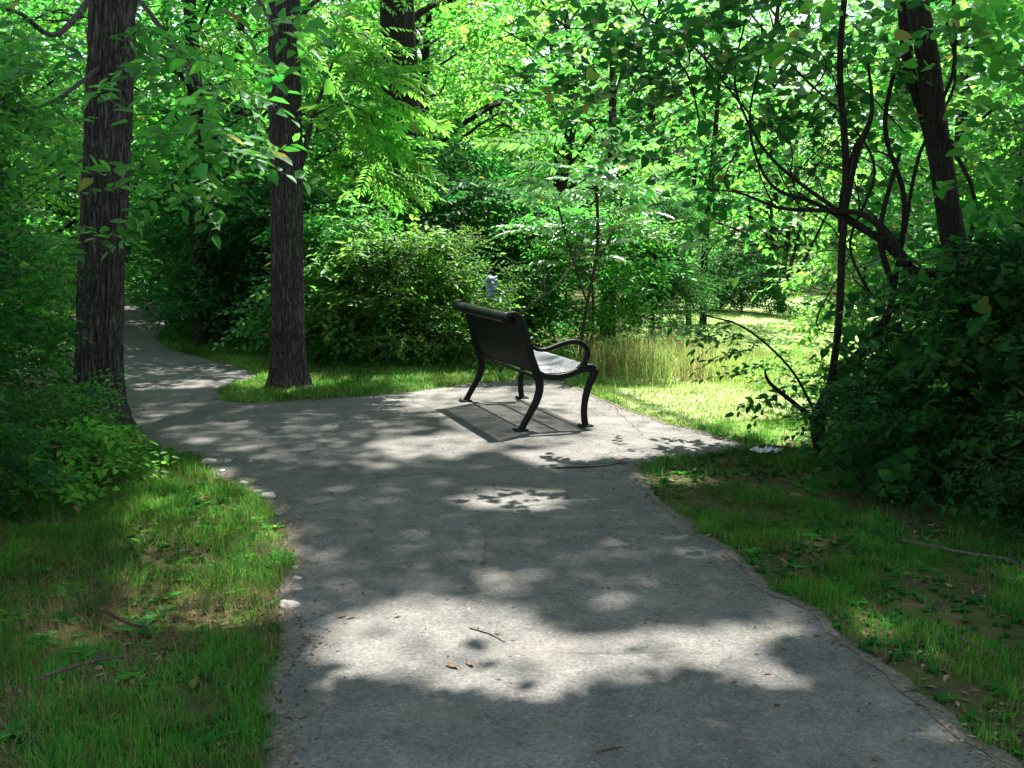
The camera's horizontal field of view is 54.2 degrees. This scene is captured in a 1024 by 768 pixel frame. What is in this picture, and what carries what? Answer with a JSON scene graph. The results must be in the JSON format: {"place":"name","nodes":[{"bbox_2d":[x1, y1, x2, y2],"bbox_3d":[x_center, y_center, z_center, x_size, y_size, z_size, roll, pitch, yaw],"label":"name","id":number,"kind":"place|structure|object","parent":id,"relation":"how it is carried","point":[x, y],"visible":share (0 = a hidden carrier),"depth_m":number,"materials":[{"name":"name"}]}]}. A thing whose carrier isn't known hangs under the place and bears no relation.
{"place":"outdoors","nodes":[
{"label":"outdoors","id":0,"kind":"place"},
{"bbox_2d":[11,313,312,767],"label":"path edge soil","id":1,"kind":"structure","parent":0,"point":[297,526],"depth_m":3.91,"materials":[{"name":"soil"}]},
{"bbox_2d":[55,338,624,405],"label":"lawn grass","id":2,"kind":"structure","parent":0,"point":[352,382],"depth_m":10.86,"materials":[{"name":"green plant"}]},
{"bbox_2d":[14,280,995,767],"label":"path","id":3,"kind":"structure","parent":0,"point":[596,668],"depth_m":4.21,"materials":[{"name":"grey asphalt"}]},
{"bbox_2d":[0,306,318,374],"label":"path edge grass","id":4,"kind":"structure","parent":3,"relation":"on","point":[181,348],"depth_m":13.68,"materials":[{"name":"green plant"}]},
{"bbox_2d":[259,492,276,498],"bbox_3d":[-1.450,0.665,5.934,0.114,0.049,0.088,0,8,0],"label":"stone","id":5,"kind":"object","parent":3,"relation":"on","point":[273,495],"visible":0.82,"depth_m":5.90,"materials":[{"name":"grey stone"}]},
{"bbox_2d":[275,692,282,698],"bbox_3d":[-0.786,1.046,3.359,0.019,0.013,0.063,-7,11,-39],"label":"stone","id":6,"kind":"object","parent":3,"relation":"on","point":[277,696],"visible":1,"depth_m":3.36,"materials":[{"name":"grey stone"}]},
{"bbox_2d":[292,575,301,579],"bbox_3d":[-0.974,0.879,4.528,0.049,0.022,0.035,4,9,26],"label":"stone","id":7,"kind":"object","parent":3,"relation":"on","point":[297,577],"visible":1,"depth_m":4.52,"materials":[{"name":"grey stone"}]},
{"bbox_2d":[446,662,460,668],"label":"fallen leaf","id":8,"kind":"object","parent":3,"relation":"on","point":[450,664],"visible":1,"depth_m":3.61,"materials":[{"name":"beige plant"}]},
{"bbox_2d":[470,627,504,641],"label":"fallen twig","id":9,"kind":"object","parent":3,"relation":"on","point":[486,632],"visible":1,"depth_m":3.91,"materials":[{"name":"brown wood"}]},
{"bbox_2d":[451,300,598,431],"bbox_3d":[0.073,-0.211,8.676,0.808,0.966,1.593,-3,9,-19],"label":"park bench","id":10,"kind":"object","parent":3,"relation":"on","point":[502,336],"visible":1,"depth_m":8.26,"materials":[{"name":"black metal"}]},
{"bbox_2d":[373,399,728,478],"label":"path cracks","id":11,"kind":"object","parent":3,"relation":"on","point":[544,465],"visible":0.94,"depth_m":6.77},
{"bbox_2d":[143,389,984,767],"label":"path crumbs","id":12,"kind":"object","parent":3,"relation":"on","point":[525,561],"visible":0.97,"depth_m":4.54,"materials":[{"name":"grey gravel"}]},
{"bbox_2d":[143,389,1004,767],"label":"path grit","id":13,"kind":"object","parent":3,"relation":"on","point":[513,607],"visible":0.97,"depth_m":4.02,"materials":[{"name":"grey gravel"}]},
{"bbox_2d":[555,462,626,468],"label":"fallen twig","id":14,"kind":"object","parent":3,"relation":"on","point":[588,466],"visible":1,"depth_m":6.69,"materials":[{"name":"brown wood"}]},
{"bbox_2d":[596,745,623,752],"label":"fallen twig","id":15,"kind":"object","parent":3,"relation":"on","point":[601,750],"visible":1,"depth_m":3.02,"materials":[{"name":"brown wood"}]},
{"bbox_2d":[0,239,1023,767],"bbox_3d":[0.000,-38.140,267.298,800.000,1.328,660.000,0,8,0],"label":"ground","id":16,"kind":"structure","parent":0,"point":[908,667],"depth_m":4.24,"materials":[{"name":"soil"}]},
{"bbox_2d":[1,143,68,314],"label":"dogwood bush","id":17,"kind":"object","parent":16,"relation":"on","point":[17,226],"visible":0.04,"depth_m":13.94,"materials":[{"name":"green plant"}]},
{"bbox_2d":[0,198,78,424],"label":"briar bush","id":18,"kind":"object","parent":16,"relation":"on","point":[42,355],"visible":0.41,"depth_m":8.28,"materials":[{"name":"green plant"}]},
{"bbox_2d":[0,0,85,237],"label":"gum tree","id":19,"kind":"object","parent":16,"relation":"on","point":[73,231],"visible":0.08,"depth_m":21.47,"materials":[{"name":"green plant"}]},
{"bbox_2d":[0,394,92,525],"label":"nettle bush","id":20,"kind":"object","parent":16,"relation":"on","point":[16,463],"visible":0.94,"depth_m":5.38,"materials":[{"name":"green plant"}]},
{"bbox_2d":[0,78,101,491],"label":"thicket bush","id":21,"kind":"object","parent":16,"relation":"on","point":[31,326],"visible":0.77,"depth_m":6.44,"materials":[{"name":"green plant"}]},
{"bbox_2d":[0,368,144,466],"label":"privet bush","id":22,"kind":"object","parent":16,"relation":"on","point":[89,404],"visible":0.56,"depth_m":6.73,"materials":[{"name":"green plant"}]},
{"bbox_2d":[0,2,161,394],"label":"tree","id":23,"kind":"object","parent":16,"relation":"on","point":[66,160],"visible":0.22,"depth_m":9.64,"materials":[{"name":"green plant"}]},
{"bbox_2d":[0,416,178,512],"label":"ivy bush","id":24,"kind":"object","parent":16,"relation":"on","point":[75,489],"visible":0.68,"depth_m":6.00,"materials":[{"name":"green plant"}]},
{"bbox_2d":[12,92,171,299],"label":"spindle bush","id":25,"kind":"object","parent":16,"relation":"on","point":[72,111],"visible":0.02,"depth_m":22.60,"materials":[{"name":"green plant"}]},
{"bbox_2d":[0,0,232,327],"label":"birch tree","id":26,"kind":"object","parent":16,"relation":"on","point":[67,6],"visible":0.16,"depth_m":16.58,"materials":[{"name":"green plant"}]},
{"bbox_2d":[0,428,282,767],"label":"clover patch","id":27,"kind":"object","parent":16,"relation":"on","point":[195,684],"visible":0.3,"depth_m":4.12,"materials":[{"name":"green plant"}]},
{"bbox_2d":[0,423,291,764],"bbox_3d":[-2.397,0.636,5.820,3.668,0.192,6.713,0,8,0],"label":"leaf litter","id":28,"kind":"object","parent":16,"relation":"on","point":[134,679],"visible":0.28,"depth_m":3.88,"materials":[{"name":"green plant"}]},
{"bbox_2d":[0,432,295,767],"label":"weeds","id":29,"kind":"object","parent":16,"relation":"on","point":[127,676],"visible":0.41,"depth_m":4.08,"materials":[{"name":"green plant"}]},
{"bbox_2d":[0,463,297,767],"bbox_3d":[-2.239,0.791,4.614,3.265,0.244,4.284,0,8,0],"label":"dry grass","id":30,"kind":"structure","parent":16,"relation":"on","point":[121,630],"depth_m":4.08,"materials":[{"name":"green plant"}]},
{"bbox_2d":[0,417,304,767],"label":"verge grass","id":31,"kind":"structure","parent":16,"relation":"on","point":[113,741],"depth_m":4.19,"materials":[{"name":"green plant"}]},
{"bbox_2d":[39,650,139,679],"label":"fallen twig","id":32,"kind":"object","parent":31,"relation":"on","point":[56,672],"visible":1,"depth_m":3.41,"materials":[{"name":"brown wood"}]},
{"bbox_2d":[98,606,148,628],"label":"fallen twig","id":33,"kind":"object","parent":31,"relation":"on","point":[106,611],"visible":1,"depth_m":3.78,"materials":[{"name":"brown wood"}]},
{"bbox_2d":[0,0,355,428],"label":"broadleaf tree","id":34,"kind":"object","parent":16,"relation":"on","point":[112,68],"visible":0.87,"depth_m":6.05,"materials":[{"name":"green plant"}]},
{"bbox_2d":[27,0,328,269],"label":"elm tree","id":35,"kind":"object","parent":16,"relation":"on","point":[139,84],"visible":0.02,"depth_m":26.10,"materials":[{"name":"green plant"}]},
{"bbox_2d":[0,0,360,346],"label":"young maple tree","id":36,"kind":"object","parent":16,"relation":"on","point":[190,23],"visible":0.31,"depth_m":13.57,"materials":[{"name":"green plant"}]},
{"bbox_2d":[200,458,216,464],"bbox_3d":[-2.076,0.540,6.841,0.115,0.063,0.120,6,10,34],"label":"stone","id":37,"kind":"object","parent":16,"relation":"on","point":[210,460],"visible":0.74,"depth_m":6.81,"materials":[{"name":"grey stone"}]},
{"bbox_2d":[126,120,318,339],"bbox_3d":[-4.428,-2.143,15.488,3.057,3.845,2.729,4,9,23],"label":"hazel bush","id":38,"kind":"object","parent":16,"relation":"on","point":[166,224],"visible":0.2,"depth_m":14.92,"materials":[{"name":"green plant"}]},
{"bbox_2d":[125,81,322,304],"bbox_3d":[-6.257,-3.774,20.730,4.847,4.829,4.922,0,8,0],"label":"holly bush","id":39,"kind":"object","parent":16,"relation":"on","point":[157,218],"visible":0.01,"depth_m":19.98,"materials":[{"name":"green plant"}]},
{"bbox_2d":[128,113,329,329],"bbox_3d":[-4.545,-2.672,16.790,3.703,3.839,3.659,-4,9,-25],"label":"hedge bush","id":40,"kind":"object","parent":16,"relation":"on","point":[151,233],"visible":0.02,"depth_m":16.32,"materials":[{"name":"green plant"}]},
{"bbox_2d":[55,0,435,314],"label":"hickory tree","id":41,"kind":"object","parent":16,"relation":"on","point":[160,15],"visible":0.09,"depth_m":18.53,"materials":[{"name":"green plant"}]},
{"bbox_2d":[135,165,370,354],"bbox_3d":[-3.542,-1.692,14.145,3.554,2.809,2.914,0,8,0],"label":"shade bush","id":42,"kind":"object","parent":16,"relation":"on","point":[241,237],"visible":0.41,"depth_m":13.71,"materials":[{"name":"green plant"}]},
{"bbox_2d":[212,267,315,350],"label":"laurel bush","id":43,"kind":"object","parent":16,"relation":"on","point":[241,309],"visible":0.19,"depth_m":12.55,"materials":[{"name":"green plant"}]},
{"bbox_2d":[279,600,299,608],"bbox_3d":[-0.938,0.933,4.211,0.103,0.042,0.077,3,9,17],"label":"stone","id":44,"kind":"object","parent":16,"relation":"on","point":[286,603],"visible":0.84,"depth_m":4.19,"materials":[{"name":"white stone"}]},
{"bbox_2d":[165,0,492,228],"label":"maple tree","id":45,"kind":"object","parent":16,"relation":"on","point":[331,48],"visible":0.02,"depth_m":24.94,"materials":[{"name":"green plant"}]},
{"bbox_2d":[223,188,439,366],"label":"leafy bush","id":46,"kind":"object","parent":16,"relation":"on","point":[310,223],"visible":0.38,"depth_m":11.96,"materials":[{"name":"green plant"}]},
{"bbox_2d":[141,0,524,389],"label":"walnut tree","id":47,"kind":"object","parent":16,"relation":"on","point":[288,366],"visible":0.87,"depth_m":10.01,"materials":[{"name":"green plant"}]},
{"bbox_2d":[264,209,546,370],"bbox_3d":[-1.213,-1.043,11.847,3.278,2.014,2.075,0,8,0],"label":"honeysuckle bush","id":48,"kind":"object","parent":16,"relation":"on","point":[362,304],"visible":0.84,"depth_m":11.58,"materials":[{"name":"green plant"}]},
{"bbox_2d":[485,274,497,299],"bbox_3d":[-0.225,-1.074,11.133,0.146,0.295,0.090,4,-3,-12],"label":"plastic bag","id":49,"kind":"object","parent":48,"relation":"in","point":[490,281],"visible":0.99,"depth_m":11.15,"materials":[{"name":"white plastic"}]},
{"bbox_2d":[327,125,574,341],"bbox_3d":[-0.954,-1.971,14.800,3.756,3.558,2.895,-2,9,-16],"label":"buckthorn bush","id":50,"kind":"object","parent":16,"relation":"on","point":[446,155],"visible":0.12,"depth_m":14.55,"materials":[{"name":"green plant"}]},
{"bbox_2d":[300,0,625,304],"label":"ash tree","id":51,"kind":"object","parent":16,"relation":"on","point":[426,51],"visible":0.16,"depth_m":19.55,"materials":[{"name":"green plant"}]},
{"bbox_2d":[349,0,582,335],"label":"oak tree","id":52,"kind":"object","parent":16,"relation":"on","point":[408,19],"visible":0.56,"depth_m":15.16,"materials":[{"name":"green plant"}]},
{"bbox_2d":[0,275,933,350],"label":"undergrowth","id":53,"kind":"object","parent":16,"relation":"on","point":[818,285],"visible":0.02,"depth_m":15.51,"materials":[{"name":"green plant"}]},
{"bbox_2d":[315,164,625,343],"bbox_3d":[-0.540,-1.645,13.685,3.562,2.881,3.260,-8,11,-41],"label":"viburnum bush","id":54,"kind":"object","parent":16,"relation":"on","point":[467,188],"visible":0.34,"depth_m":13.17,"materials":[{"name":"green plant"}]},
{"bbox_2d":[0,0,1023,289],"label":"woodland","id":55,"kind":"object","parent":16,"relation":"on","point":[916,210],"visible":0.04,"depth_m":34.04,"materials":[{"name":"green plant"}]},
{"bbox_2d":[446,215,584,371],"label":"dead branch","id":56,"kind":"object","parent":16,"relation":"on","point":[521,312],"visible":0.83,"depth_m":10.67,"materials":[{"name":"brown wood"}]},
{"bbox_2d":[417,0,643,277],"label":"poplar tree","id":57,"kind":"object","parent":16,"relation":"on","point":[465,62],"visible":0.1,"depth_m":27.73,"materials":[{"name":"green plant"}]},
{"bbox_2d":[422,0,731,306],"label":"locust tree","id":58,"kind":"object","parent":16,"relation":"on","point":[562,185],"visible":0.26,"depth_m":19.87,"materials":[{"name":"green plant"}]},
{"bbox_2d":[511,0,791,298],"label":"beech tree","id":59,"kind":"object","parent":16,"relation":"on","point":[650,115],"visible":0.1,"depth_m":23.35,"materials":[{"name":"green plant"}]},
{"bbox_2d":[504,0,965,452],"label":"twisted tree","id":60,"kind":"object","parent":16,"relation":"on","point":[892,243],"visible":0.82,"depth_m":6.93,"materials":[{"name":"green plant"}]},
{"bbox_2d":[749,445,781,452],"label":"paper litter","id":61,"kind":"object","parent":16,"relation":"on","point":[773,449],"visible":0.94,"depth_m":7.08,"materials":[{"name":"white paper"}]},
{"bbox_2d":[759,445,797,448],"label":"fallen twig","id":62,"kind":"object","parent":16,"relation":"on","point":[777,446],"visible":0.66,"depth_m":7.14,"materials":[{"name":"brown wood"}]},
{"bbox_2d":[655,0,954,289],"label":"tulip tree","id":63,"kind":"object","parent":16,"relation":"on","point":[776,13],"visible":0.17,"depth_m":27.06,"materials":[{"name":"green plant"}]},
{"bbox_2d":[635,422,1023,767],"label":"clover patch","id":64,"kind":"object","parent":16,"relation":"on","point":[798,545],"visible":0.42,"depth_m":4.82,"materials":[{"name":"green plant"}]},
{"bbox_2d":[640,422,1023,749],"bbox_3d":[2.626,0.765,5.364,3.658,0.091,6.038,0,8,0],"label":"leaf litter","id":65,"kind":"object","parent":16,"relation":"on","point":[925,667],"visible":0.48,"depth_m":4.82,"materials":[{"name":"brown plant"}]},
{"bbox_2d":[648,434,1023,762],"bbox_3d":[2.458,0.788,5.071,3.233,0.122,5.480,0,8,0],"label":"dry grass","id":66,"kind":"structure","parent":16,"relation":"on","point":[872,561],"depth_m":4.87,"materials":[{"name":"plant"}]},
{"bbox_2d":[669,433,1023,716],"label":"weeds","id":67,"kind":"object","parent":16,"relation":"on","point":[894,573],"visible":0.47,"depth_m":4.76,"materials":[{"name":"green plant"}]},
{"bbox_2d":[739,0,1023,462],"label":"leaning tree","id":68,"kind":"object","parent":16,"relation":"on","point":[918,31],"visible":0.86,"depth_m":6.27,"materials":[{"name":"green plant"}]},
{"bbox_2d":[754,371,1023,541],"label":"undergrowth","id":69,"kind":"object","parent":16,"relation":"on","point":[941,446],"visible":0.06,"depth_m":6.42,"materials":[{"name":"green plant"}]},
{"bbox_2d":[766,0,1023,302],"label":"cherry tree","id":70,"kind":"object","parent":16,"relation":"on","point":[905,175],"visible":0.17,"depth_m":18.88,"materials":[{"name":"green plant"}]},
{"bbox_2d":[772,199,1023,522],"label":"thicket bush","id":71,"kind":"object","parent":16,"relation":"on","point":[906,374],"visible":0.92,"depth_m":5.98,"materials":[{"name":"green plant"}]},
{"bbox_2d":[866,0,1023,292],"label":"sycamore tree","id":72,"kind":"object","parent":16,"relation":"on","point":[1007,38],"visible":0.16,"depth_m":13.48,"materials":[{"name":"green plant"}]},
{"bbox_2d":[878,9,1023,288],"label":"linden tree","id":73,"kind":"object","parent":16,"relation":"on","point":[953,132],"visible":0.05,"depth_m":23.04,"materials":[{"name":"green plant"}]},
{"bbox_2d":[898,538,1023,569],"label":"fallen twig","id":74,"kind":"object","parent":16,"relation":"on","point":[957,551],"visible":0.99,"depth_m":4.63,"materials":[{"name":"brown wood"}]},
{"bbox_2d":[923,343,1023,543],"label":"bramble bush","id":75,"kind":"object","parent":16,"relation":"on","point":[995,479],"visible":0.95,"depth_m":5.19,"materials":[{"name":"green plant"}]},
{"bbox_2d":[959,637,997,654],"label":"fallen twig","id":76,"kind":"object","parent":16,"relation":"on","point":[966,641],"visible":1,"depth_m":3.67,"materials":[{"name":"brown wood"}]},
{"bbox_2d":[992,0,1023,400],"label":"edge tree","id":77,"kind":"object","parent":16,"relation":"on","point":[1020,183],"visible":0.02,"depth_m":9.32,"materials":[{"name":"green plant"}]},
{"bbox_2d":[8,0,1022,237],"label":"sky","id":78,"kind":"structure","parent":0,"point":[803,16],"materials":[{"name":"white"}]},
{"bbox_2d":[152,296,1023,767],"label":"path edge soil","id":79,"kind":"structure","parent":0,"point":[902,682],"depth_m":3.98,"materials":[{"name":"brown soil"}]},
{"bbox_2d":[904,680,935,692],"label":"fallen twig","id":80,"kind":"object","parent":79,"relation":"on","point":[908,690],"visible":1,"depth_m":3.43,"materials":[{"name":"brown wood"}]},
{"bbox_2d":[536,290,1009,447],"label":"meadow","id":81,"kind":"structure","parent":0,"point":[800,298],"depth_m":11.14,"materials":[{"name":"green plant"}]},
{"bbox_2d":[470,126,696,361],"bbox_3d":[0.800,-1.512,11.523,2.550,2.800,1.488,0,8,0],"label":"sumac sapling","id":82,"kind":"object","parent":81,"relation":"on","point":[637,188],"visible":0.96,"depth_m":11.23,"materials":[{"name":"green plant"}]},
{"bbox_2d":[488,188,696,345],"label":"undergrowth bush","id":83,"kind":"object","parent":81,"relation":"on","point":[583,270],"visible":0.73,"depth_m":12.66,"materials":[{"name":"green plant"}]},
{"bbox_2d":[487,18,705,335],"bbox_3d":[1.230,-3.056,15.234,3.212,4.806,3.114,0,8,0],"label":"cedar tree","id":84,"kind":"object","parent":81,"relation":"on","point":[610,75],"visible":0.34,"depth_m":15.01,"materials":[{"name":"green plant"}]},
{"bbox_2d":[635,291,673,350],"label":"milkweed plant","id":85,"kind":"object","parent":81,"relation":"on","point":[654,337],"visible":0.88,"depth_m":11.23,"materials":[{"name":"green plant"}]},
{"bbox_2d":[582,171,726,342],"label":"juniper bush","id":86,"kind":"object","parent":81,"relation":"on","point":[679,293],"visible":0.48,"depth_m":13.73,"materials":[{"name":"green plant"}]},
{"bbox_2d":[560,321,761,387],"bbox_3d":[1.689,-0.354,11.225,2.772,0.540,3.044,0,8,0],"label":"tall grass","id":87,"kind":"structure","parent":81,"relation":"on","point":[710,371],"depth_m":11.01,"materials":[{"name":"green plant"}]},
{"bbox_2d":[591,0,838,324],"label":"tree","id":88,"kind":"object","parent":81,"relation":"on","point":[713,155],"visible":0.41,"depth_m":17.16,"materials":[{"name":"green plant"}]},
{"bbox_2d":[684,238,816,316],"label":"round bush","id":89,"kind":"object","parent":81,"relation":"on","point":[756,258],"visible":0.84,"depth_m":20.01,"materials":[{"name":"green plant"}]},
{"bbox_2d":[659,85,920,312],"bbox_3d":[6.021,-3.919,21.694,5.597,4.884,4.271,6,10,36],"label":"multistem tree","id":90,"kind":"object","parent":81,"relation":"on","point":[821,227],"visible":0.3,"depth_m":21.71,"materials":[{"name":"green plant"}]},
{"bbox_2d":[727,238,947,416],"bbox_3d":[3.020,-0.380,8.654,2.076,1.750,1.734,0,8,0],"label":"sprig bush","id":91,"kind":"object","parent":81,"relation":"on","point":[827,257],"visible":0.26,"depth_m":8.66,"materials":[{"name":"green plant"}]},
{"bbox_2d":[860,77,1023,387],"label":"elder bush","id":92,"kind":"object","parent":81,"relation":"on","point":[1011,171],"visible":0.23,"depth_m":8.36,"materials":[{"name":"green plant"}]},
{"bbox_2d":[691,340,980,391],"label":"tall grass","id":93,"kind":"structure","parent":0,"point":[763,355],"depth_m":11.77,"materials":[{"name":"green plant"}]}
]}

